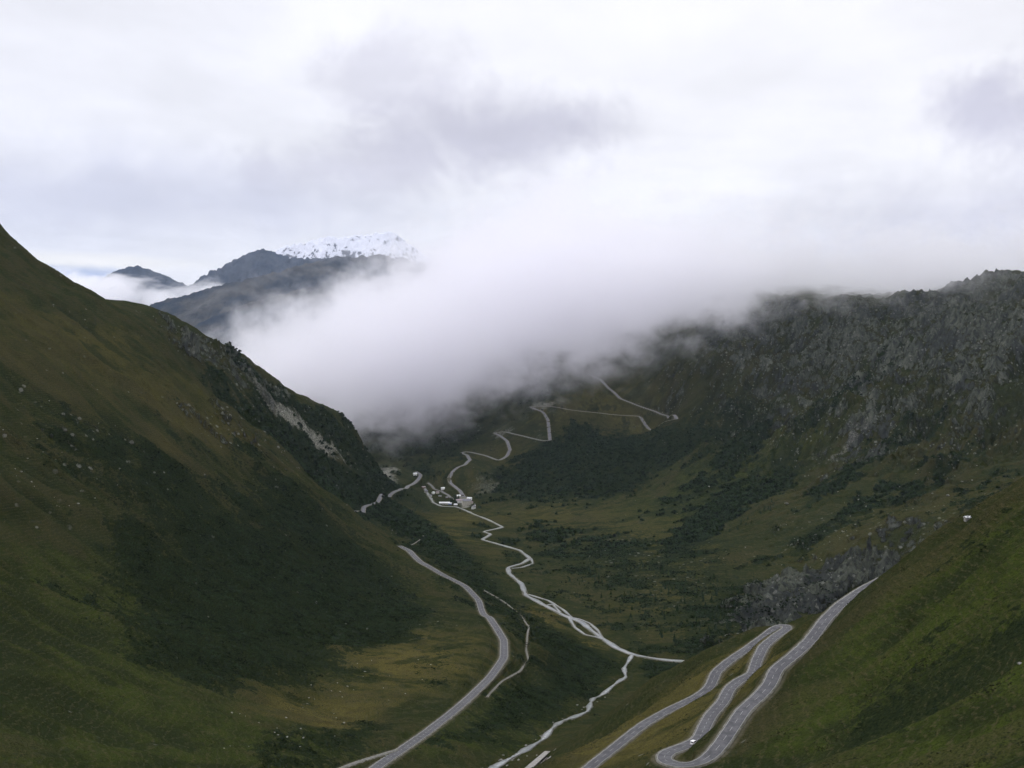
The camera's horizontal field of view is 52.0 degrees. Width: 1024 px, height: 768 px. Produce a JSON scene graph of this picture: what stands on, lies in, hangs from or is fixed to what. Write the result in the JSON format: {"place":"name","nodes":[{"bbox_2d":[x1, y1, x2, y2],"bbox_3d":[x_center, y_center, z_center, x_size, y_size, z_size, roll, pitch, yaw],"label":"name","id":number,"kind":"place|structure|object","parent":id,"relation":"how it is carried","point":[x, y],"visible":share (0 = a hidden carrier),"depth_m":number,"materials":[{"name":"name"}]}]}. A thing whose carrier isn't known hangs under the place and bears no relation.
{"place":"outdoors","nodes":[
{"label":"outdoors","id":0,"kind":"place"},
{"bbox_2d":[89,265,186,305],"bbox_3d":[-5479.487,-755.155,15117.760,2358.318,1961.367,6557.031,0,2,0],"label":"distant peak","id":1,"kind":"structure","parent":0,"point":[140,285],"depth_m":15138.47,"materials":[{"name":"white"}]},
{"bbox_2d":[0,224,480,767],"bbox_3d":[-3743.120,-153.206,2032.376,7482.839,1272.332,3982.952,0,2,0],"label":"mountainside","id":2,"kind":"structure","parent":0,"point":[130,372],"depth_m":1404.10,"materials":[{"name":"green plant"}]},
{"bbox_2d":[339,749,397,767],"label":"gravel track","id":3,"kind":"structure","parent":2,"relation":"on","point":[367,759],"depth_m":969.73,"materials":[{"name":"grey gravel"}]},
{"bbox_2d":[2,362,1012,767],"bbox_3d":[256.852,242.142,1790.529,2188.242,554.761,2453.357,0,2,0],"label":"alder scrub","id":4,"kind":"object","parent":2,"relation":"on","point":[542,632],"visible":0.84,"depth_m":1750.67,"materials":[{"name":"green plant"}]},
{"bbox_2d":[165,248,325,299],"bbox_3d":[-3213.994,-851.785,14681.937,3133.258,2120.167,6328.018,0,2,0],"label":"blue ridge","id":5,"kind":"structure","parent":0,"point":[258,263],"depth_m":14573.80,"materials":[{"name":"stone"}]},
{"bbox_2d":[150,254,519,325],"bbox_3d":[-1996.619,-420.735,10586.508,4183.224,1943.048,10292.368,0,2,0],"label":"brown ridge","id":6,"kind":"structure","parent":0,"point":[194,308],"depth_m":10841.72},
{"bbox_2d":[194,274,482,352],"bbox_3d":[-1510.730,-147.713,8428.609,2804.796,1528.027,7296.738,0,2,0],"label":"ridge","id":7,"kind":"structure","parent":0,"point":[358,300],"depth_m":8407.87,"materials":[{"name":"white"}]},
{"bbox_2d":[357,471,421,512],"bbox_3d":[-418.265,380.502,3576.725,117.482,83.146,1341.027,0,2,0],"label":"village approach road","id":8,"kind":"structure","parent":0,"point":[378,500],"depth_m":3699.87,"materials":[{"name":"grey asphalt"}]},
{"bbox_2d":[276,232,519,290],"bbox_3d":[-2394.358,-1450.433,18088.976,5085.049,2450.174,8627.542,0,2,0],"label":"snowy mountain","id":9,"kind":"structure","parent":0,"point":[392,245],"depth_m":18102.62,"materials":[{"name":"white snow"}]},
{"bbox_2d":[368,546,507,767],"bbox_3d":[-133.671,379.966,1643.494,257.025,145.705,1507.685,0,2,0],"label":"road","id":10,"kind":"structure","parent":0,"point":[454,710],"depth_m":1339.45,"materials":[{"name":"grey asphalt"}]},
{"bbox_2d":[484,590,529,696],"bbox_3d":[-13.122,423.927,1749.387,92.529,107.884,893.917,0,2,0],"label":"gravel track","id":11,"kind":"structure","parent":0,"point":[500,682],"depth_m":1626.53,"materials":[{"name":"grey gravel"}]},
{"bbox_2d":[0,0,1023,292],"label":"sky","id":12,"kind":"structure","parent":0,"point":[527,145],"materials":[{"name":"white"}]},
{"bbox_2d":[424,488,683,661],"bbox_3d":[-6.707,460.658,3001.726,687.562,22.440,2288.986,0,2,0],"label":"river","id":13,"kind":"structure","parent":0,"point":[582,623],"depth_m":2307.35,"materials":[{"name":"grey liquid"}]},
{"bbox_2d":[488,655,633,767],"bbox_3d":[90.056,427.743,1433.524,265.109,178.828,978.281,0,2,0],"label":"mountain stream","id":14,"kind":"structure","parent":0,"point":[548,733],"depth_m":1290.91,"materials":[{"name":"white liquid"}]},
{"bbox_2d":[447,375,677,496],"bbox_3d":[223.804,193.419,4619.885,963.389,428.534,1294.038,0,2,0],"label":"mountain road","id":15,"kind":"structure","parent":0,"point":[549,438],"depth_m":4616.31,"materials":[{"name":"grey asphalt"}]},
{"bbox_2d":[242,268,1023,767],"bbox_3d":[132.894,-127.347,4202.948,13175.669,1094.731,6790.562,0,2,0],"label":"mountainside","id":16,"kind":"structure","parent":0,"point":[688,352],"depth_m":4242.14,"materials":[{"name":"green plant"}]},
{"bbox_2d":[206,341,1019,551],"bbox_3d":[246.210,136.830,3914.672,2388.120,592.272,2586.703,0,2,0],"label":"forest","id":17,"kind":"object","parent":16,"relation":"on","point":[696,523],"visible":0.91,"depth_m":3441.99,"materials":[{"name":"green plant"}]},
{"bbox_2d":[389,476,885,705],"bbox_3d":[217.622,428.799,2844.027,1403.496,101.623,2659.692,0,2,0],"label":"valley floor","id":18,"kind":"structure","parent":0,"point":[782,584],"depth_m":2545.41,"materials":[{"name":"green plant"}]},
{"bbox_2d":[427,483,453,499],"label":"village lane","id":19,"kind":"structure","parent":18,"relation":"on","point":[448,495],"depth_m":4122.87,"materials":[{"name":"grey asphalt"}]},
{"bbox_2d":[462,499,470,505],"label":"hotel","id":20,"kind":"structure","parent":18,"relation":"on","point":[466,502],"depth_m":3793.89,"materials":[{"name":"stone"}]},
{"bbox_2d":[512,558,532,568],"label":"river branch","id":21,"kind":"object","parent":18,"relation":"on","point":[531,559],"visible":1,"depth_m":2741.82,"materials":[{"name":"grey liquid"}]},
{"bbox_2d":[566,616,601,635],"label":"river branch","id":22,"kind":"object","parent":18,"relation":"on","point":[595,628],"visible":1,"depth_m":2131.42,"materials":[{"name":"grey liquid"}]},
{"bbox_2d":[568,618,603,639],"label":"river branch","id":23,"kind":"object","parent":18,"relation":"on","point":[576,628],"visible":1,"depth_m":2090.13,"materials":[{"name":"grey liquid"}]},
{"bbox_2d":[581,577,878,767],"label":"pass road","id":24,"kind":"structure","parent":0,"point":[728,733],"depth_m":651.67,"materials":[{"name":"grey asphalt"}]},
{"bbox_2d":[532,476,1023,767],"bbox_3d":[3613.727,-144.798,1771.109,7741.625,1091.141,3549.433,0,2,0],"label":"hillside","id":25,"kind":"structure","parent":0,"point":[929,723],"depth_m":522.35,"materials":[{"name":"green plant"}]},
{"bbox_2d":[0,488,1023,767],"bbox_3d":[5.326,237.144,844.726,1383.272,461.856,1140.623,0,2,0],"label":"heather tufts","id":26,"kind":"object","parent":25,"relation":"on","point":[788,642],"visible":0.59,"depth_m":657.31,"materials":[{"name":"plant"}]},
{"bbox_2d":[525,751,549,767],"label":"railway gallery","id":27,"kind":"object","parent":25,"relation":"on","point":[536,761],"visible":0.88,"depth_m":855.61,"materials":[{"name":"concrete"}]},
{"bbox_2d":[964,516,971,521],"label":"mountain hut","id":28,"kind":"object","parent":25,"relation":"on","point":[966,518],"visible":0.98,"depth_m":635.28,"materials":[{"name":"stone"}]}
]}

